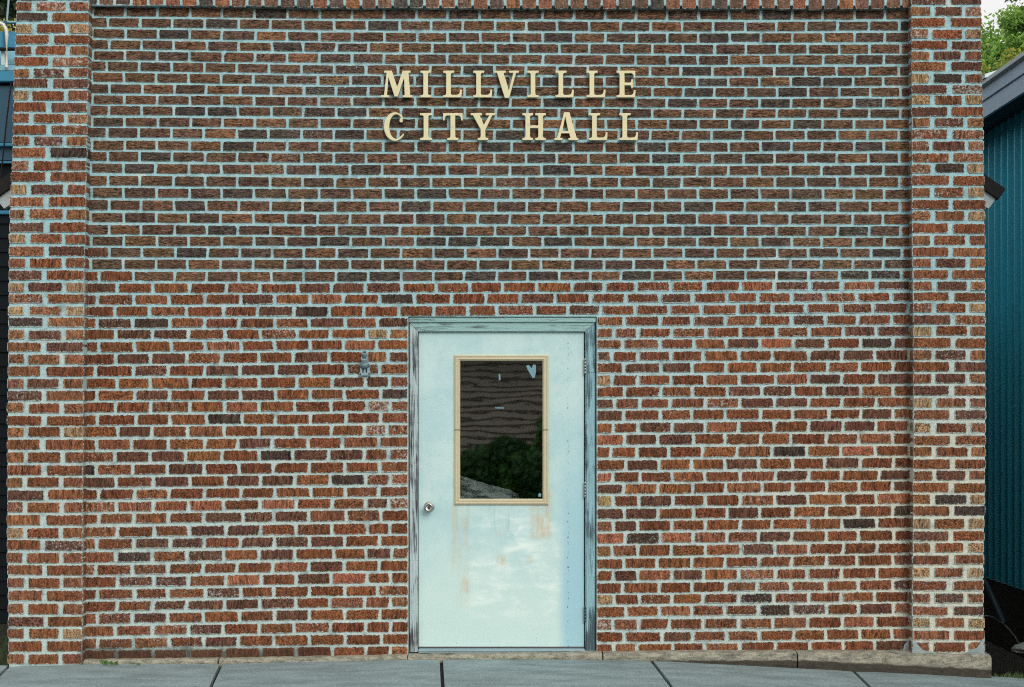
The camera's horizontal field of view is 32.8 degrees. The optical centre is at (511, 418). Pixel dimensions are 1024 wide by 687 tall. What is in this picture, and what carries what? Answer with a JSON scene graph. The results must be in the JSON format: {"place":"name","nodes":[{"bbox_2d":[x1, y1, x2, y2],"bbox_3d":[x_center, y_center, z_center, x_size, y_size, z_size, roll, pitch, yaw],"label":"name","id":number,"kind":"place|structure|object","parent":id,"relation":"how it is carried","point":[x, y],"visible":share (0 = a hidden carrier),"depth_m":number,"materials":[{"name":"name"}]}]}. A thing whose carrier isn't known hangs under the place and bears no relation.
{"place":"outdoors","nodes":[
{"label":"outdoors","id":0,"kind":"place"},
{"bbox_2d":[8,664,443,686],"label":"joint","id":1,"kind":"object","parent":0,"point":[441,675],"depth_m":10.53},
{"bbox_2d":[0,659,1023,686],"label":"pavement","id":2,"kind":"structure","parent":0,"point":[509,673],"depth_m":10.46,"materials":[{"name":"concrete"}]},
{"bbox_2d":[99,659,108,664],"bbox_3d":[-2.543,1.516,10.851,0.075,0.042,0.026,0,0,0],"label":"weed","id":3,"kind":"object","parent":2,"relation":"on","point":[104,662],"visible":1,"depth_m":10.85,"materials":[{"name":"green plant"}]},
{"bbox_2d":[0,624,1023,677],"bbox_3d":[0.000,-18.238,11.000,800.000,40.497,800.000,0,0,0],"label":"ground","id":4,"kind":"structure","parent":0,"point":[1004,661],"depth_m":14.17,"materials":[{"name":"black plant"}]},
{"bbox_2d":[0,18,15,31],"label":"tree","id":5,"kind":"object","parent":4,"relation":"on","point":[1,28],"visible":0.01,"depth_m":27.04,"materials":[{"name":"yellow plant"}]},
{"bbox_2d":[0,20,15,623],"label":"neighbour house","id":6,"kind":"structure","parent":4,"relation":"on","point":[7,51],"depth_m":13.99,"materials":[{"name":"blue"}]},
{"bbox_2d":[0,81,11,178],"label":"cable","id":7,"kind":"object","parent":6,"relation":"hanging from","point":[5,130],"visible":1,"depth_m":13.80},
{"bbox_2d":[6,0,9,20],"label":"cable","id":8,"kind":"object","parent":6,"relation":"attached to","point":[8,2],"visible":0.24,"depth_m":19.99,"materials":[{"name":"metal"}]},
{"bbox_2d":[0,0,16,31],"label":"tree","id":9,"kind":"object","parent":4,"relation":"on","point":[12,8],"visible":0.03,"depth_m":36.06,"materials":[{"name":"green plant"}]},
{"bbox_2d":[0,0,1004,677],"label":"brick building","id":10,"kind":"structure","parent":4,"relation":"on","point":[694,372],"depth_m":11.00,"materials":[{"name":"brick"}]},
{"bbox_2d":[359,351,370,375],"bbox_3d":[-0.930,-0.353,10.971,0.076,0.156,0.075,0,0,0],"label":"flagpole bracket","id":11,"kind":"object","parent":10,"relation":"attached to","point":[364,368],"visible":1,"depth_m":10.97,"materials":[{"name":"metal"}]},
{"bbox_2d":[384,112,403,141],"bbox_3d":[-0.745,-1.845,10.979,0.128,0.182,0.024,0,0,0],"label":"sign letter","id":12,"kind":"object","parent":10,"relation":"attached to","point":[387,124],"visible":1,"depth_m":10.97,"materials":[{"name":"beige metal"}]},
{"bbox_2d":[381,71,412,97],"bbox_3d":[-0.728,-2.114,10.979,0.199,0.169,0.024,0,0,0],"label":"sign letter","id":13,"kind":"object","parent":10,"relation":"attached to","point":[404,77],"visible":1,"depth_m":10.97,"materials":[{"name":"beige metal"}]},
{"bbox_2d":[420,71,430,97],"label":"sign letter","id":14,"kind":"object","parent":10,"relation":"attached to","point":[425,84],"visible":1,"depth_m":10.97,"materials":[{"name":"beige metal"}]},
{"bbox_2d":[420,113,431,140],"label":"sign letter","id":15,"kind":"object","parent":10,"relation":"attached to","point":[425,136],"visible":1,"depth_m":10.97,"materials":[{"name":"beige metal"}]},
{"bbox_2d":[443,71,461,97],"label":"sign letter","id":16,"kind":"object","parent":10,"relation":"attached to","point":[448,84],"visible":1,"depth_m":10.97,"materials":[{"name":"beige metal"}]},
{"bbox_2d":[443,113,462,140],"bbox_3d":[-0.374,-1.845,10.979,0.126,0.171,0.024,0,0,0],"label":"sign letter","id":17,"kind":"object","parent":10,"relation":"attached to","point":[452,127],"visible":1,"depth_m":10.97,"materials":[{"name":"beige metal"}]},
{"bbox_2d":[473,71,491,97],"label":"sign letter","id":18,"kind":"object","parent":10,"relation":"attached to","point":[478,85],"visible":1,"depth_m":10.97,"materials":[{"name":"beige metal"}]},
{"bbox_2d":[471,113,494,140],"bbox_3d":[-0.183,-1.845,10.979,0.155,0.171,0.024,0,0,0],"label":"sign letter","id":19,"kind":"object","parent":10,"relation":"attached to","point":[478,120],"visible":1,"depth_m":10.97,"materials":[{"name":"beige metal"}]},
{"bbox_2d":[419,332,585,647],"bbox_3d":[-0.061,0.453,11.036,1.066,2.011,0.116,0,0,0],"label":"door","id":20,"kind":"structure","parent":10,"relation":"in","point":[494,573],"depth_m":11.05,"materials":[{"name":"paint"}]},
{"bbox_2d":[495,71,518,98],"bbox_3d":[-0.033,-2.112,10.979,0.153,0.173,0.024,0,0,0],"label":"sign letter","id":21,"kind":"object","parent":10,"relation":"attached to","point":[504,86],"visible":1,"depth_m":10.97,"materials":[{"name":"beige metal"}]},
{"bbox_2d":[527,71,538,97],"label":"sign letter","id":22,"kind":"object","parent":10,"relation":"attached to","point":[532,94],"visible":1,"depth_m":10.97,"materials":[{"name":"beige metal"}]},
{"bbox_2d":[522,113,545,140],"bbox_3d":[0.140,-1.845,10.979,0.149,0.171,0.024,0,0,0],"label":"sign letter","id":23,"kind":"object","parent":10,"relation":"attached to","point":[528,126],"visible":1,"depth_m":10.97,"materials":[{"name":"beige metal"}]},
{"bbox_2d":[555,71,573,97],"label":"sign letter","id":24,"kind":"object","parent":10,"relation":"attached to","point":[560,85],"visible":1,"depth_m":10.97,"materials":[{"name":"beige metal"}]},
{"bbox_2d":[554,112,577,140],"bbox_3d":[0.343,-1.848,10.979,0.151,0.176,0.024,0,0,0],"label":"sign letter","id":25,"kind":"object","parent":10,"relation":"attached to","point":[571,130],"visible":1,"depth_m":10.97,"materials":[{"name":"beige metal"}]},
{"bbox_2d":[586,71,604,97],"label":"sign letter","id":26,"kind":"object","parent":10,"relation":"attached to","point":[591,85],"visible":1,"depth_m":10.97,"materials":[{"name":"beige metal"}]},
{"bbox_2d":[589,113,606,140],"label":"sign letter","id":27,"kind":"object","parent":10,"relation":"attached to","point":[594,137],"visible":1,"depth_m":10.97,"materials":[{"name":"beige metal"}]},
{"bbox_2d":[616,71,634,97],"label":"sign letter","id":28,"kind":"object","parent":10,"relation":"attached to","point":[622,84],"visible":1,"depth_m":10.97,"materials":[{"name":"beige metal"}]},
{"bbox_2d":[619,113,637,140],"bbox_3d":[0.737,-1.845,10.979,0.118,0.171,0.024,0,0,0],"label":"sign letter","id":29,"kind":"object","parent":10,"relation":"attached to","point":[624,128],"visible":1,"depth_m":10.97,"materials":[{"name":"beige metal"}]},
{"bbox_3d":[-0.066,0.571,11.263,0.594,0.042,0.275,0,0,0],"label":"shelf","id":30,"kind":"object","parent":10,"relation":"attached to","visible":0},
{"bbox_2d":[460,476,518,498],"bbox_3d":[-0.160,0.454,11.170,0.410,0.196,0.189,0,0,0],"label":"rock","id":31,"kind":"object","parent":30,"relation":"on","point":[471,488],"visible":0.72,"depth_m":11.17,"materials":[{"name":"grey stone"}]},
{"bbox_2d":[981,61,990,73],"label":"tree","id":32,"kind":"object","parent":4,"relation":"on","point":[988,68],"visible":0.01,"depth_m":40.95,"materials":[{"name":"green plant"}]},
{"bbox_2d":[983,574,1006,624],"bbox_3d":[3.792,1.424,13.704,0.073,0.389,0.283,0,0,-33],"label":"drain pipe","id":33,"kind":"object","parent":4,"relation":"on","point":[994,602],"visible":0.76,"depth_m":13.68,"materials":[{"name":"black plastic"}]},
{"bbox_2d":[980,10,1014,75],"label":"tree","id":34,"kind":"object","parent":4,"relation":"on","point":[994,47],"visible":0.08,"depth_m":56.23,"materials":[{"name":"green plant"}]},
{"bbox_2d":[982,51,1023,657],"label":"metal shed","id":35,"kind":"structure","parent":4,"relation":"on","point":[1003,162],"depth_m":14.96,"materials":[{"name":"metal"}]},
{"bbox_2d":[983,615,1019,643],"bbox_3d":[3.750,1.634,13.377,0.332,0.268,0.358,0,0,0],"label":"cable","id":36,"kind":"object","parent":35,"relation":"attached to","point":[1003,624],"visible":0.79,"depth_m":13.42,"materials":[{"name":"grey rubber"}]},
{"bbox_2d":[991,47,1020,71],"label":"tree","id":37,"kind":"object","parent":4,"relation":"on","point":[1011,57],"visible":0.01,"depth_m":46.87,"materials":[{"name":"green plant"}]},
{"bbox_2d":[997,0,1023,56],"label":"tree","id":38,"kind":"object","parent":4,"relation":"on","point":[1013,22],"visible":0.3,"depth_m":50.59,"materials":[{"name":"green plant"}]},
{"bbox_2d":[1011,642,1023,652],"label":"rock","id":39,"kind":"object","parent":4,"relation":"on","point":[1017,648],"visible":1,"depth_m":12.46,"materials":[{"name":"grey stone"}]},
{"bbox_2d":[0,627,1023,678],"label":"grass","id":40,"kind":"structure","parent":0,"point":[1005,675],"depth_m":11.56,"materials":[{"name":"green plant"}]},
{"bbox_2d":[13,0,1023,42],"label":"sky","id":41,"kind":"structure","parent":0,"point":[990,6],"materials":[{"name":"white"}]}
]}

